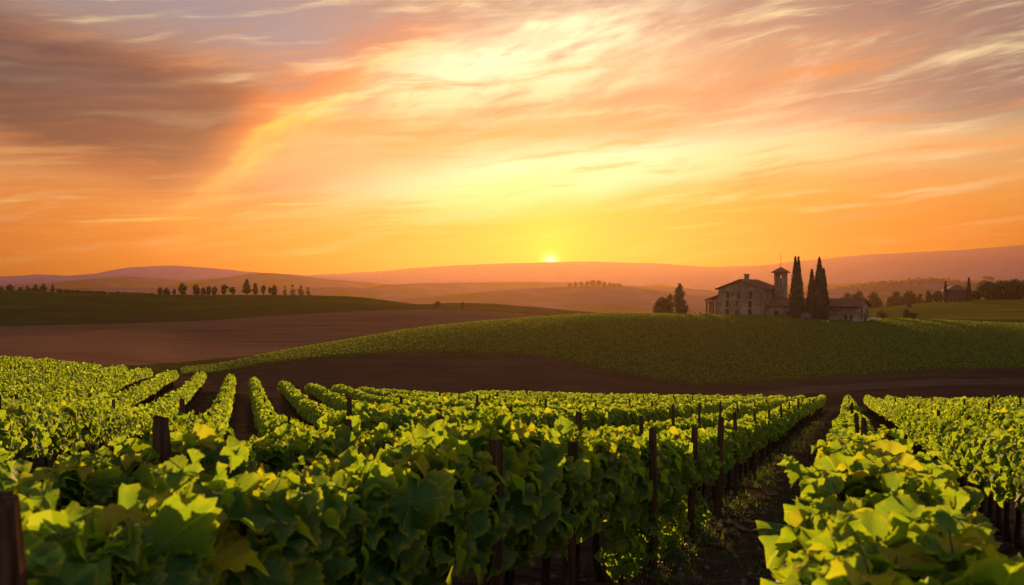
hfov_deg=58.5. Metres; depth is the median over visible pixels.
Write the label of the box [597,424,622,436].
grapevine
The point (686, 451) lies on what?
grapevine
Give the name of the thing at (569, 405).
grapevine
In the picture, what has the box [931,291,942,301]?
tree
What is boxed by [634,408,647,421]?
grapevine
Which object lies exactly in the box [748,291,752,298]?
window
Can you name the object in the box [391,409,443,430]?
grapevine
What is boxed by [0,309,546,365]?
ploughed field
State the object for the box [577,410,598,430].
grapevine
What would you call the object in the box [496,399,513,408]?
grapevine
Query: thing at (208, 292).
tree
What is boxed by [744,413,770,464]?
grapevine
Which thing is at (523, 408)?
grapevine
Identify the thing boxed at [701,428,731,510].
grapevine
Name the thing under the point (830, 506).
grapevine
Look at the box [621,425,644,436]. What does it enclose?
grapevine
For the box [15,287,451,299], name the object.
hills
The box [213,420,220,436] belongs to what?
grapevine
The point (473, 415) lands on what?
grapevine
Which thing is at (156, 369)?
green field
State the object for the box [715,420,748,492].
grapevine
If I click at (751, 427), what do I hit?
grapevine
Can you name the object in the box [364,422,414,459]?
grapevine
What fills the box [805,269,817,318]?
cypress tree
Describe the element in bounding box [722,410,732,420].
grapevine
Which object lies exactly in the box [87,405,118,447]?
grapevine
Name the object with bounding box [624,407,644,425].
grapevine
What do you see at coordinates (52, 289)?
tree
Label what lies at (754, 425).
grapevine
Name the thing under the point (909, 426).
grapevine
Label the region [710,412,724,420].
grapevine
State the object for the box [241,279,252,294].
tree
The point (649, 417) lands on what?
grapevine
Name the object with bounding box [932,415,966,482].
grapevine
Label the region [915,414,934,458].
grapevine
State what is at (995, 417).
grapevine
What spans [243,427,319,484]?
grapevine
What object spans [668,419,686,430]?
grapevine
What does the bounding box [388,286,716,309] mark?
orange hill
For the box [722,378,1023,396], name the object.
dirt track
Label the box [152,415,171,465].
vineyard post
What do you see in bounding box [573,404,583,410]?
grapevine
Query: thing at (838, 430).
grapevine
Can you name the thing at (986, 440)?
grapevine
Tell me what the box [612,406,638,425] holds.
grapevine
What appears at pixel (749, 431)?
grapevine
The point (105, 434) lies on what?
grapevine
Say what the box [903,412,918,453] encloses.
grapevine
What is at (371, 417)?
grapevine
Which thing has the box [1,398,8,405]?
grapevine
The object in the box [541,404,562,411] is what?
grapevine
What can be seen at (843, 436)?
grapevine
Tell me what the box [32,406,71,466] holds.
grapevine
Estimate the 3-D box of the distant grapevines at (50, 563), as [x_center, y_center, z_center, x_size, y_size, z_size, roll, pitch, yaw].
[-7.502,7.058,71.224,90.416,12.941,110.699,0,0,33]
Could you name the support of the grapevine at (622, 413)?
on the vineyard ground at (241, 423)
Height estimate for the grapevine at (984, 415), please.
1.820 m
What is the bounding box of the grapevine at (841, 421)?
[835,417,875,431]
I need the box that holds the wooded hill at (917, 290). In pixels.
[788,280,1023,305]
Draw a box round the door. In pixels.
[734,309,739,314]
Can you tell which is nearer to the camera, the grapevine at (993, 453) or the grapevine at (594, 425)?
the grapevine at (993, 453)
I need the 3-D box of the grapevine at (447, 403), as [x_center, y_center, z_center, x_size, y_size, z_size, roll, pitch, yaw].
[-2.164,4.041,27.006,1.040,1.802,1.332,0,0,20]
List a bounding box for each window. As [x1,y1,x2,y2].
[725,291,729,298]
[725,299,728,306]
[737,291,740,298]
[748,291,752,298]
[748,300,751,307]
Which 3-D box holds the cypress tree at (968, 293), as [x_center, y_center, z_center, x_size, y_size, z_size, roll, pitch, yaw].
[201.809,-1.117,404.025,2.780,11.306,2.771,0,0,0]
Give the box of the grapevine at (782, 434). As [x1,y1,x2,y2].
[771,417,785,452]
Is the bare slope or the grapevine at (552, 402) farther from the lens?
the bare slope
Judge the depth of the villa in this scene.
256.36 m
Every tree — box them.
[5,284,14,290]
[31,284,39,290]
[39,284,47,291]
[50,284,54,291]
[163,287,170,294]
[178,283,186,294]
[192,284,200,294]
[201,287,206,294]
[205,286,211,294]
[211,287,217,294]
[221,284,228,294]
[229,287,235,294]
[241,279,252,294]
[252,283,258,294]
[261,285,265,294]
[271,285,277,294]
[290,284,296,294]
[298,285,303,294]
[433,301,440,306]
[589,280,595,285]
[652,297,672,313]
[666,294,675,313]
[673,283,688,313]
[788,256,804,317]
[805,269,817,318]
[812,257,829,319]
[840,293,850,297]
[852,290,868,301]
[867,291,884,307]
[885,291,906,306]
[902,289,918,303]
[917,293,923,303]
[923,290,932,302]
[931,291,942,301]
[943,281,947,301]
[966,277,971,300]
[971,290,981,300]
[975,280,999,299]
[981,276,994,280]
[992,280,1013,299]
[1003,278,1022,298]
[1016,280,1023,298]
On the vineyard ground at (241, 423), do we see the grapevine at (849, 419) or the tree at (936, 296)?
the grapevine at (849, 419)
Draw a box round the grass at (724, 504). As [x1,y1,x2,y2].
[581,421,831,584]
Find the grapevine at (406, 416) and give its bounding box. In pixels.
[361,403,427,433]
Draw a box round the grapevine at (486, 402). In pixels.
[472,399,489,405]
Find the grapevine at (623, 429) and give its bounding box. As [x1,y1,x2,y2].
[608,425,634,435]
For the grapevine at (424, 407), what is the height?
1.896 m
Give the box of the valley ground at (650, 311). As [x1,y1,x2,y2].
[565,306,885,313]
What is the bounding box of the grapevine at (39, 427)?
[6,399,48,469]
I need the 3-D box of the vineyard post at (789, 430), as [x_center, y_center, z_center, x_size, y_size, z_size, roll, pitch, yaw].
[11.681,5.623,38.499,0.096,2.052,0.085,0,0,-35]
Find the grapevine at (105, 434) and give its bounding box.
[85,409,110,452]
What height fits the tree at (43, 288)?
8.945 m
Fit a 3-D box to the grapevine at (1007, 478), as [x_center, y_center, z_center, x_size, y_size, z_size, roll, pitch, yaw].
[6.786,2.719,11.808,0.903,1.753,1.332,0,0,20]
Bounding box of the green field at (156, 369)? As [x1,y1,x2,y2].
[80,314,1023,384]
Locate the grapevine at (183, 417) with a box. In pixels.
[168,413,196,428]
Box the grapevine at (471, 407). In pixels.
[460,404,485,414]
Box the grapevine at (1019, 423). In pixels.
[1013,419,1023,429]
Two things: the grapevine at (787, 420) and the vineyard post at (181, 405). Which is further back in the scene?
the grapevine at (787, 420)
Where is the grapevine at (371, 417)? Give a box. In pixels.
[319,399,408,434]
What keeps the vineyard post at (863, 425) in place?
on the vineyard ground at (241, 423)
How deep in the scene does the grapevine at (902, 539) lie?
3.25 m
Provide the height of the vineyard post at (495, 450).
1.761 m
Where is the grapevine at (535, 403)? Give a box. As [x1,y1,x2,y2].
[525,401,538,408]
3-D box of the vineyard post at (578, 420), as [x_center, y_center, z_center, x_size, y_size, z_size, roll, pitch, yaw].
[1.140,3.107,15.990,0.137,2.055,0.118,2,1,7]
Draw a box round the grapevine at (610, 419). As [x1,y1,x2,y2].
[594,409,612,425]
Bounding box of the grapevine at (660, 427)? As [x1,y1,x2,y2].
[643,420,667,432]
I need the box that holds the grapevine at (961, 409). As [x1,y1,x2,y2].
[954,404,978,416]
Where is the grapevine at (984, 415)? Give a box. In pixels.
[976,410,999,423]
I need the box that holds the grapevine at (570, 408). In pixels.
[557,405,573,409]
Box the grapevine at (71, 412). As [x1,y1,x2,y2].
[48,402,81,461]
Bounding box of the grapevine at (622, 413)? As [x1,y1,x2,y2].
[607,405,631,426]
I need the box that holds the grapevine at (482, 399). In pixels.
[474,396,497,402]
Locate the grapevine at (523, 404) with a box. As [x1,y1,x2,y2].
[514,399,533,409]
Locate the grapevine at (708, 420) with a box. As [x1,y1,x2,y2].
[690,413,713,427]
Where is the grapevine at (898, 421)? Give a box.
[896,414,913,452]
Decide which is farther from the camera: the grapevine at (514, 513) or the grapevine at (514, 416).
the grapevine at (514, 416)
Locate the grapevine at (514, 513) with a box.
[394,407,541,584]
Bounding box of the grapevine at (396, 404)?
[377,401,406,409]
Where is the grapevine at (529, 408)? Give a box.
[526,405,543,411]
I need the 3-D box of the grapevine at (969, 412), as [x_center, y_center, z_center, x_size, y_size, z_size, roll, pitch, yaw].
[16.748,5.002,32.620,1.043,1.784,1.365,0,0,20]
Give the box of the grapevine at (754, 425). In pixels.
[737,419,762,481]
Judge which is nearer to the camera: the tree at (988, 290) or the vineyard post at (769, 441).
the vineyard post at (769, 441)
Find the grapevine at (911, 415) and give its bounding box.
[905,409,928,451]
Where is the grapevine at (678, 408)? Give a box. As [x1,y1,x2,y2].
[666,402,684,417]
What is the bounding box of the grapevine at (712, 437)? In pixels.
[696,428,728,508]
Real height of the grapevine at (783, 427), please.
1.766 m
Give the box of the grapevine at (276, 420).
[270,416,300,432]
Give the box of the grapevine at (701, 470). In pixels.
[664,431,705,533]
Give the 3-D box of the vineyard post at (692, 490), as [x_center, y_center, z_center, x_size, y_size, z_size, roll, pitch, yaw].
[2.691,2.972,13.689,0.181,1.954,0.127,0,0,26]
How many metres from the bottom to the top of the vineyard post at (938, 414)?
2.028 m
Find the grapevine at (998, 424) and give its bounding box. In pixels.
[996,413,1019,430]
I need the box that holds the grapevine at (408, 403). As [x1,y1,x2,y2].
[403,400,415,405]
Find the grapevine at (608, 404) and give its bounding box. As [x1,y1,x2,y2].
[603,401,618,408]
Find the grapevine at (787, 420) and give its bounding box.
[770,411,788,451]
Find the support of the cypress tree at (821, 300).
on the green field at (156, 369)
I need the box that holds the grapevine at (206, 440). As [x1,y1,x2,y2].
[91,421,258,484]
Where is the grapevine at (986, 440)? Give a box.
[970,427,1013,541]
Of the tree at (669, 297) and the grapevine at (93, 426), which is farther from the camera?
the tree at (669, 297)
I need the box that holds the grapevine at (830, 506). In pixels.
[760,470,994,584]
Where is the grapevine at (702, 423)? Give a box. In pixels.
[690,418,707,429]
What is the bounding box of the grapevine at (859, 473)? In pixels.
[753,450,1002,581]
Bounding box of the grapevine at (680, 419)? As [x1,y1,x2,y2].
[665,417,690,429]
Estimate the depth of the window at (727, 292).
260.08 m
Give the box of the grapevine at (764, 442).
[749,417,767,471]
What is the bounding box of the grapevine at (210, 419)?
[196,415,215,432]
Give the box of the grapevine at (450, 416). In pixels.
[441,406,470,423]
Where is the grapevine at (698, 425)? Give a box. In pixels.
[685,418,703,427]
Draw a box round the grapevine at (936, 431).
[932,416,965,466]
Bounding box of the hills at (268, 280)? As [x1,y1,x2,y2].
[2,273,392,289]
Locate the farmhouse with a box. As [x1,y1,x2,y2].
[941,285,966,301]
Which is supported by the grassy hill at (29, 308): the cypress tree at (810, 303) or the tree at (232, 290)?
the tree at (232, 290)
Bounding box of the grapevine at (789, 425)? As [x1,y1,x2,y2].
[776,409,790,447]
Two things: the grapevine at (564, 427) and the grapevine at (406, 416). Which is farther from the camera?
the grapevine at (406, 416)
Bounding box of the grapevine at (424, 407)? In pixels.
[402,399,439,413]
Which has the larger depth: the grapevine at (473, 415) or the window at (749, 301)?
the window at (749, 301)
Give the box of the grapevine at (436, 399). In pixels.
[429,396,443,400]
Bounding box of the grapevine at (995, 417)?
[987,407,1022,424]
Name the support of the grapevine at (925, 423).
on the vineyard ground at (241, 423)
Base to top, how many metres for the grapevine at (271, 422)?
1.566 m
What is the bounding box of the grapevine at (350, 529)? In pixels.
[231,455,443,584]
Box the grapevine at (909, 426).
[906,414,925,453]
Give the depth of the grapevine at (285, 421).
17.62 m
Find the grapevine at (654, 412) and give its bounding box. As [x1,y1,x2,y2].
[644,406,658,421]
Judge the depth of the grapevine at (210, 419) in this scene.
19.20 m
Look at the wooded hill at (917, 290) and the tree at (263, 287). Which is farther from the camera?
the wooded hill at (917, 290)
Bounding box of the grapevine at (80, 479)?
[16,440,156,511]
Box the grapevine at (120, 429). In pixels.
[86,414,124,445]
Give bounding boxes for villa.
[704,255,871,321]
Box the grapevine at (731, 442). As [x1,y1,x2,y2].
[706,427,740,503]
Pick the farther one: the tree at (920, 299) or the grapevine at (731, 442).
the tree at (920, 299)
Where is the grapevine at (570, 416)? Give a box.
[556,410,575,423]
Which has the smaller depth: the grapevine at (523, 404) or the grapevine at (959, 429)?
the grapevine at (959, 429)
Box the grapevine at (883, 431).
[811,424,917,463]
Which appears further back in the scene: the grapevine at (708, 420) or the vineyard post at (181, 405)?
the grapevine at (708, 420)
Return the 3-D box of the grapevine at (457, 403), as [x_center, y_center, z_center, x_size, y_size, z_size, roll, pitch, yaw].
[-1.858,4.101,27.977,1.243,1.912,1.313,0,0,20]
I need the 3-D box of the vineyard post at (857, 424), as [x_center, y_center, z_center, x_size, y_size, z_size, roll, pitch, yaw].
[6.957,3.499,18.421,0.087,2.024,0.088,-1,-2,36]
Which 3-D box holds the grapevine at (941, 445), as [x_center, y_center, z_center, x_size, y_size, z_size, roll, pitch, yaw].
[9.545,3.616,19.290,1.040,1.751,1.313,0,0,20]
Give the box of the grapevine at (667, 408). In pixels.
[659,404,671,418]
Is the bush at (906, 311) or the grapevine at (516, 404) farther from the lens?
the bush at (906, 311)
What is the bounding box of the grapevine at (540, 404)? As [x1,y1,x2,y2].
[535,401,548,407]
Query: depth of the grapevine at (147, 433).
10.47 m
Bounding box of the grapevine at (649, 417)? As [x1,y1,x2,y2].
[633,405,655,425]
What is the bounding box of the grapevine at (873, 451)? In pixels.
[795,437,956,503]
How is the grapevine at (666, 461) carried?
on the vineyard ground at (241, 423)
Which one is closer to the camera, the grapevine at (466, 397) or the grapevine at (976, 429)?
the grapevine at (976, 429)
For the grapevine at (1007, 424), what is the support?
on the vineyard ground at (241, 423)
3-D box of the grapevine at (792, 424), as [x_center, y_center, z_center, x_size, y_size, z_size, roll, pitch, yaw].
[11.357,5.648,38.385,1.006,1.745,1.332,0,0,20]
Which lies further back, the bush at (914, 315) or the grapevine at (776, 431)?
the bush at (914, 315)
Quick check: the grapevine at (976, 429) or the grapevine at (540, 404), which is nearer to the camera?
the grapevine at (976, 429)
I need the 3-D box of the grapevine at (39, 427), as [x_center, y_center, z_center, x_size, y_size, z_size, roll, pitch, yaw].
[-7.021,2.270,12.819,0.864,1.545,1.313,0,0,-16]
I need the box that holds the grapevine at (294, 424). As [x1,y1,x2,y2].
[273,420,305,437]
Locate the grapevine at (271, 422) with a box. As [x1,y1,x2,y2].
[269,414,284,427]
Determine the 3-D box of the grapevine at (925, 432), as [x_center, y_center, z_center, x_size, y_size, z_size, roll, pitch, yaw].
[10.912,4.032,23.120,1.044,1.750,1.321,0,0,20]
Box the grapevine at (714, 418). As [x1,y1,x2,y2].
[703,413,717,426]
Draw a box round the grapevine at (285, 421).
[266,417,303,438]
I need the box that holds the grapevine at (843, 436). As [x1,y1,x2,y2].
[837,433,860,439]
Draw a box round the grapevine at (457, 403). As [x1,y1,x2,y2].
[444,396,468,406]
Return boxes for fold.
[418,303,598,314]
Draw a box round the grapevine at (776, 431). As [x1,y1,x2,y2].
[757,412,778,459]
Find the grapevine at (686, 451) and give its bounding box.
[641,429,698,502]
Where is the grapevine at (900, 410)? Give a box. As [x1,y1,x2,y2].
[896,405,914,429]
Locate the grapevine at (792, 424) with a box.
[782,406,794,444]
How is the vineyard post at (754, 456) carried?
on the vineyard ground at (241, 423)
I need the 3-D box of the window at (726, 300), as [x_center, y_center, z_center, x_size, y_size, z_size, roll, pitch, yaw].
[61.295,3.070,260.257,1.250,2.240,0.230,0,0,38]
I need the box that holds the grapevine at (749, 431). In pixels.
[715,420,757,489]
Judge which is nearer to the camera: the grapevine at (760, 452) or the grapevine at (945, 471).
the grapevine at (945, 471)
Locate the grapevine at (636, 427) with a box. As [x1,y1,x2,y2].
[633,424,649,430]
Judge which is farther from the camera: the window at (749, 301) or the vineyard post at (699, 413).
the window at (749, 301)
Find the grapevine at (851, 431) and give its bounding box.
[833,428,875,437]
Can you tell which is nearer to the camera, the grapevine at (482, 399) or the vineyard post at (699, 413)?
the vineyard post at (699, 413)
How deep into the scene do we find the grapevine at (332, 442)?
8.61 m
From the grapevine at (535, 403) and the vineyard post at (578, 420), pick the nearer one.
the vineyard post at (578, 420)
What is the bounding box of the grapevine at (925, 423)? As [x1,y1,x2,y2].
[918,415,942,460]
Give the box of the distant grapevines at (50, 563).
[0,355,1023,584]
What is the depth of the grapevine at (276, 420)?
19.67 m
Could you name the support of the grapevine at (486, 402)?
on the vineyard ground at (241, 423)
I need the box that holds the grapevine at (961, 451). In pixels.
[956,430,992,523]
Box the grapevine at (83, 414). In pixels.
[57,400,91,453]
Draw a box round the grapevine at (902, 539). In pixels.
[778,487,1023,584]
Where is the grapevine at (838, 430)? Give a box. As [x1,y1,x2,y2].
[832,425,873,435]
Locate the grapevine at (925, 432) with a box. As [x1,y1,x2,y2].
[922,417,943,464]
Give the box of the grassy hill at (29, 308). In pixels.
[0,290,549,325]
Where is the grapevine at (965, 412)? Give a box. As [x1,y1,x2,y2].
[961,408,978,419]
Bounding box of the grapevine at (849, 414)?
[835,413,865,419]
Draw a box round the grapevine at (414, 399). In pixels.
[403,396,431,403]
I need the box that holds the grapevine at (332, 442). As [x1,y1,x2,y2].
[261,415,376,471]
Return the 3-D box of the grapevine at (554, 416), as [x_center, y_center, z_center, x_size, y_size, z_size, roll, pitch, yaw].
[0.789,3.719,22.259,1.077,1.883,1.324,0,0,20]
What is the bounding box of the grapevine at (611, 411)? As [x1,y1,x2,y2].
[602,407,622,427]
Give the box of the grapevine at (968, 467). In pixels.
[960,425,1021,535]
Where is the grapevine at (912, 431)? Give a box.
[910,410,926,452]
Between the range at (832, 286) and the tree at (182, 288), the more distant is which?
the range at (832, 286)
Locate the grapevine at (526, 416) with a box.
[513,408,540,428]
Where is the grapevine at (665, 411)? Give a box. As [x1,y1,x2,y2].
[653,405,668,421]
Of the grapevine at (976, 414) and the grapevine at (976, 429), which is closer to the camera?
the grapevine at (976, 429)
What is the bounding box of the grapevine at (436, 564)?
[302,431,507,584]
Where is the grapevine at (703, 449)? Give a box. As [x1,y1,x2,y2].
[667,426,714,531]
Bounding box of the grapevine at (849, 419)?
[833,418,872,429]
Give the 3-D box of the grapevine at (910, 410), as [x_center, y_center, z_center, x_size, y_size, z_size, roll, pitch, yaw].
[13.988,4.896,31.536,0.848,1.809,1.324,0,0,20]
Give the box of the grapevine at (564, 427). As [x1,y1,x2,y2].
[538,416,608,584]
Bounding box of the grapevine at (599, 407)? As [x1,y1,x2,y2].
[591,403,605,409]
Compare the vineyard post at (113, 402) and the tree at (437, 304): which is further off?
the tree at (437, 304)
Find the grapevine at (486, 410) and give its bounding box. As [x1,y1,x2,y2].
[478,408,504,420]
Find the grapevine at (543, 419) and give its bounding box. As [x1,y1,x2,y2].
[536,411,552,428]
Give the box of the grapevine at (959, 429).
[942,417,988,511]
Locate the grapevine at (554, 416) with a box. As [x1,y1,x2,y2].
[534,407,561,428]
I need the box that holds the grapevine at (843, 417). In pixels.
[834,414,868,424]
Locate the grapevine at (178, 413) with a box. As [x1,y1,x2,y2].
[174,410,201,424]
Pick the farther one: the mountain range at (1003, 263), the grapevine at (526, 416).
the mountain range at (1003, 263)
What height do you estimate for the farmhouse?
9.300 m
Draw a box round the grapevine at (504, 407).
[501,405,522,411]
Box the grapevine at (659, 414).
[646,405,666,421]
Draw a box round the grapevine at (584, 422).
[557,408,590,429]
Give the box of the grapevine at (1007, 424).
[1000,412,1023,432]
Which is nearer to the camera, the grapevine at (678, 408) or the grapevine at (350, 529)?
the grapevine at (350, 529)
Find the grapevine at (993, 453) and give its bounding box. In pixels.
[976,428,1023,548]
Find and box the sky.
[0,0,1023,276]
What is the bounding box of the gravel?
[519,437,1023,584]
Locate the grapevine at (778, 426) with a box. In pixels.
[763,411,782,458]
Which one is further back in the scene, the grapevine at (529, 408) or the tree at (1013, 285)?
the tree at (1013, 285)
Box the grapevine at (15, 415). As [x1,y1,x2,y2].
[0,401,38,459]
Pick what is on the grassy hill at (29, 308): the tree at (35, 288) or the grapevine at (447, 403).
the tree at (35, 288)
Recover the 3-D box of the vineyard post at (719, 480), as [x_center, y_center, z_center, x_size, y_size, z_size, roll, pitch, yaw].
[3.708,3.254,16.395,0.185,2.074,0.110,0,0,16]
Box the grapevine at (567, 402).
[561,400,575,405]
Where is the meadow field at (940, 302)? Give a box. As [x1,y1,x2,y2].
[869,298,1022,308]
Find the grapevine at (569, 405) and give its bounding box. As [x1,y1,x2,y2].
[560,403,578,409]
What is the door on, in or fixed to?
in the villa
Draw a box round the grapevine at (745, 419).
[737,416,763,476]
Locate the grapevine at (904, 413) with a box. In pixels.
[899,407,925,453]
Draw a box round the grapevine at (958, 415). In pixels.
[957,407,973,419]
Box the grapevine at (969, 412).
[966,407,991,416]
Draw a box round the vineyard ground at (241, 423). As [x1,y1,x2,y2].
[3,377,1023,584]
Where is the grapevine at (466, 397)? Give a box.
[458,394,475,400]
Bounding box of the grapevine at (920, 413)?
[911,410,936,459]
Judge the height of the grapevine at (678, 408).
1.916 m
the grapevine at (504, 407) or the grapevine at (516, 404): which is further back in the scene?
the grapevine at (516, 404)
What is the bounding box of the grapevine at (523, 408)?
[516,406,533,412]
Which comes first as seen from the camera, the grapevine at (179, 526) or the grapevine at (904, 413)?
the grapevine at (179, 526)
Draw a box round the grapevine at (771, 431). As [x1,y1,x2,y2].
[752,414,773,468]
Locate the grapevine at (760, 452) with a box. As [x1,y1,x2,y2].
[757,415,774,465]
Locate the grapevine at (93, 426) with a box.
[71,401,99,449]
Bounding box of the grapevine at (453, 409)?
[434,405,456,412]
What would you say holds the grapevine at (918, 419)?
on the vineyard ground at (241, 423)
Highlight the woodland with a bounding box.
[829,277,1023,290]
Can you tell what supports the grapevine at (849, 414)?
on the vineyard ground at (241, 423)
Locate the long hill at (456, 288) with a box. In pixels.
[366,282,717,296]
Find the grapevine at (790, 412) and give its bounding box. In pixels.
[771,407,794,444]
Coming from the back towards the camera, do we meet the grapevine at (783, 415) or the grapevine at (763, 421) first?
the grapevine at (783, 415)
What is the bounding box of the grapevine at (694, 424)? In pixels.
[681,421,697,427]
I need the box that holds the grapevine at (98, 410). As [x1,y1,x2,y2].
[82,405,106,451]
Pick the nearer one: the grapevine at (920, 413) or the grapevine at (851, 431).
the grapevine at (851, 431)
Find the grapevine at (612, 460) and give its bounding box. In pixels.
[571,428,631,584]
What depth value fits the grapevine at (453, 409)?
21.93 m
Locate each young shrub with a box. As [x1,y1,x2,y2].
[594,524,645,584]
[631,498,666,570]
[657,491,690,550]
[679,490,710,530]
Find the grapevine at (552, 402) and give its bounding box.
[542,400,561,405]
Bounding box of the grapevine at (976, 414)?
[969,408,996,423]
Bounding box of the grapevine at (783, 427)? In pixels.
[762,410,784,456]
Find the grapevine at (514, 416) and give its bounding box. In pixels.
[496,407,525,423]
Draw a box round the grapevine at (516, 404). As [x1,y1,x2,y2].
[509,401,520,407]
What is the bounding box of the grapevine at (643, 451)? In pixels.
[597,432,669,562]
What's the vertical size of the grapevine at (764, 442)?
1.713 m
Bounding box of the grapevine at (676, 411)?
[661,403,681,417]
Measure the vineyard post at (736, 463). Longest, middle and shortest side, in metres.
2.118 x 0.095 x 0.094 m
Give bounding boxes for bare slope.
[173,353,1023,400]
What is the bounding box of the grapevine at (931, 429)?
[927,416,946,459]
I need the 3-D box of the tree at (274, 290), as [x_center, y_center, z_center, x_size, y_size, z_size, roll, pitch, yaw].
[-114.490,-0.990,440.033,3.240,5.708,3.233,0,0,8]
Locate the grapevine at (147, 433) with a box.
[141,420,183,442]
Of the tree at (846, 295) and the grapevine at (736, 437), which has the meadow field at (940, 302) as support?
the tree at (846, 295)
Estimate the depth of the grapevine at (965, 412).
33.93 m
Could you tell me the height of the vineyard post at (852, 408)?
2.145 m
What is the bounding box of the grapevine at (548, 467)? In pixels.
[446,418,590,584]
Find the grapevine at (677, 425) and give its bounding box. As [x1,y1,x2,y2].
[662,420,679,428]
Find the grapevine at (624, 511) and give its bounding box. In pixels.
[592,429,652,581]
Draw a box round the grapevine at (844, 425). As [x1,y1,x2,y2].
[826,421,881,440]
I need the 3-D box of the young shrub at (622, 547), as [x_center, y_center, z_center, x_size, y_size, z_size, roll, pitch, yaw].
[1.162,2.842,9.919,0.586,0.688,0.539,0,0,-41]
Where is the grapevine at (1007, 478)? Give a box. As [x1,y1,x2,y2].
[1001,439,1023,512]
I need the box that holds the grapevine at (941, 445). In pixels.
[937,423,963,486]
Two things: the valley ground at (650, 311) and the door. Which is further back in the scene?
the valley ground at (650, 311)
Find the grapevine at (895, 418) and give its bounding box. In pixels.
[893,404,906,439]
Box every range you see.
[310,245,1023,290]
[644,280,1020,291]
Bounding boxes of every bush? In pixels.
[801,313,811,319]
[876,311,888,317]
[901,308,910,317]
[908,312,918,318]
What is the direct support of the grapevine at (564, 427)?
on the vineyard ground at (241, 423)
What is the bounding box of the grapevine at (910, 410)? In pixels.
[903,409,922,433]
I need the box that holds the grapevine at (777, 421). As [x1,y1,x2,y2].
[758,412,781,460]
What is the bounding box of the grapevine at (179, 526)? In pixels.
[14,446,317,584]
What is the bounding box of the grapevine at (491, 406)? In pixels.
[478,403,497,411]
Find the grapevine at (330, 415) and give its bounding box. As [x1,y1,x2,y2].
[317,414,340,428]
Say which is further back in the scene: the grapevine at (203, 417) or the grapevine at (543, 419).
the grapevine at (543, 419)
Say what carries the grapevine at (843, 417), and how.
on the vineyard ground at (241, 423)
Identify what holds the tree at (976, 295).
on the meadow field at (940, 302)
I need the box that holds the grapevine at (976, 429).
[952,426,983,515]
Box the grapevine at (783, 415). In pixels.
[773,410,790,448]
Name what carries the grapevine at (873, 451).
on the vineyard ground at (241, 423)
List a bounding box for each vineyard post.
[0,491,27,584]
[111,399,114,451]
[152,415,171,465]
[179,398,184,413]
[288,410,290,423]
[343,419,351,430]
[346,396,351,416]
[436,415,443,420]
[487,439,502,584]
[563,441,577,584]
[575,411,581,431]
[639,415,642,438]
[648,427,656,571]
[672,404,674,426]
[686,426,697,541]
[698,402,700,428]
[714,417,723,519]
[719,401,721,416]
[733,411,737,495]
[752,412,755,478]
[768,409,771,464]
[779,404,781,453]
[788,402,790,443]
[797,400,798,435]
[851,402,853,413]
[855,416,858,432]
[861,417,866,435]
[935,410,939,459]
[967,415,971,486]
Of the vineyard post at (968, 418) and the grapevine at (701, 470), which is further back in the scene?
the vineyard post at (968, 418)
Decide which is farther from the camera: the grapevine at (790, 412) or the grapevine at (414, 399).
the grapevine at (790, 412)
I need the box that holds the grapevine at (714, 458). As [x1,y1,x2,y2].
[682,427,721,522]
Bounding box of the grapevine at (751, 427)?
[737,422,757,457]
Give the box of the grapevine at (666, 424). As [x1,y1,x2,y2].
[655,420,672,429]
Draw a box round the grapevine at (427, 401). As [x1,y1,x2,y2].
[416,397,446,409]
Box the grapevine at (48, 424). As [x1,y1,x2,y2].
[17,405,55,473]
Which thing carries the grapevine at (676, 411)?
on the vineyard ground at (241, 423)
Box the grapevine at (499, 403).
[488,400,504,406]
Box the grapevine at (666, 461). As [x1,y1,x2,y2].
[634,436,681,507]
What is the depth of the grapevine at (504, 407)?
26.29 m
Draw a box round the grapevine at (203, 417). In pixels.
[188,410,212,426]
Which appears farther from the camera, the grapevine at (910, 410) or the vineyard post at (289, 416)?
the grapevine at (910, 410)
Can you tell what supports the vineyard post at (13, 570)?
on the vineyard ground at (241, 423)
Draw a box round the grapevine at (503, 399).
[496,396,508,402]
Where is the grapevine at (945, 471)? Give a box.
[783,441,959,524]
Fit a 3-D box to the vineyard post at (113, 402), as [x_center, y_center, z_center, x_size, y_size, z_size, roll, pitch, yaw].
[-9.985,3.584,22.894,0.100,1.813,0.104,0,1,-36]
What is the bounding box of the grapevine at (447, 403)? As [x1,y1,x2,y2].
[438,399,452,408]
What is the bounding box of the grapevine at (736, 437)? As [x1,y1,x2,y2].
[713,426,745,469]
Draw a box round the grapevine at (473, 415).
[457,407,489,428]
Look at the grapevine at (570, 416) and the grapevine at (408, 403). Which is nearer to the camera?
the grapevine at (570, 416)
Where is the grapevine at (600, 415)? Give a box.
[578,405,607,427]
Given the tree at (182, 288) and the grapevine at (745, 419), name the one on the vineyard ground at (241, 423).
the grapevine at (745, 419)
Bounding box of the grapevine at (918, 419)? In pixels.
[913,412,934,460]
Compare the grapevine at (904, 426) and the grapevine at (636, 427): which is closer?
the grapevine at (636, 427)
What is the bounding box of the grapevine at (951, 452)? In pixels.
[945,431,973,487]

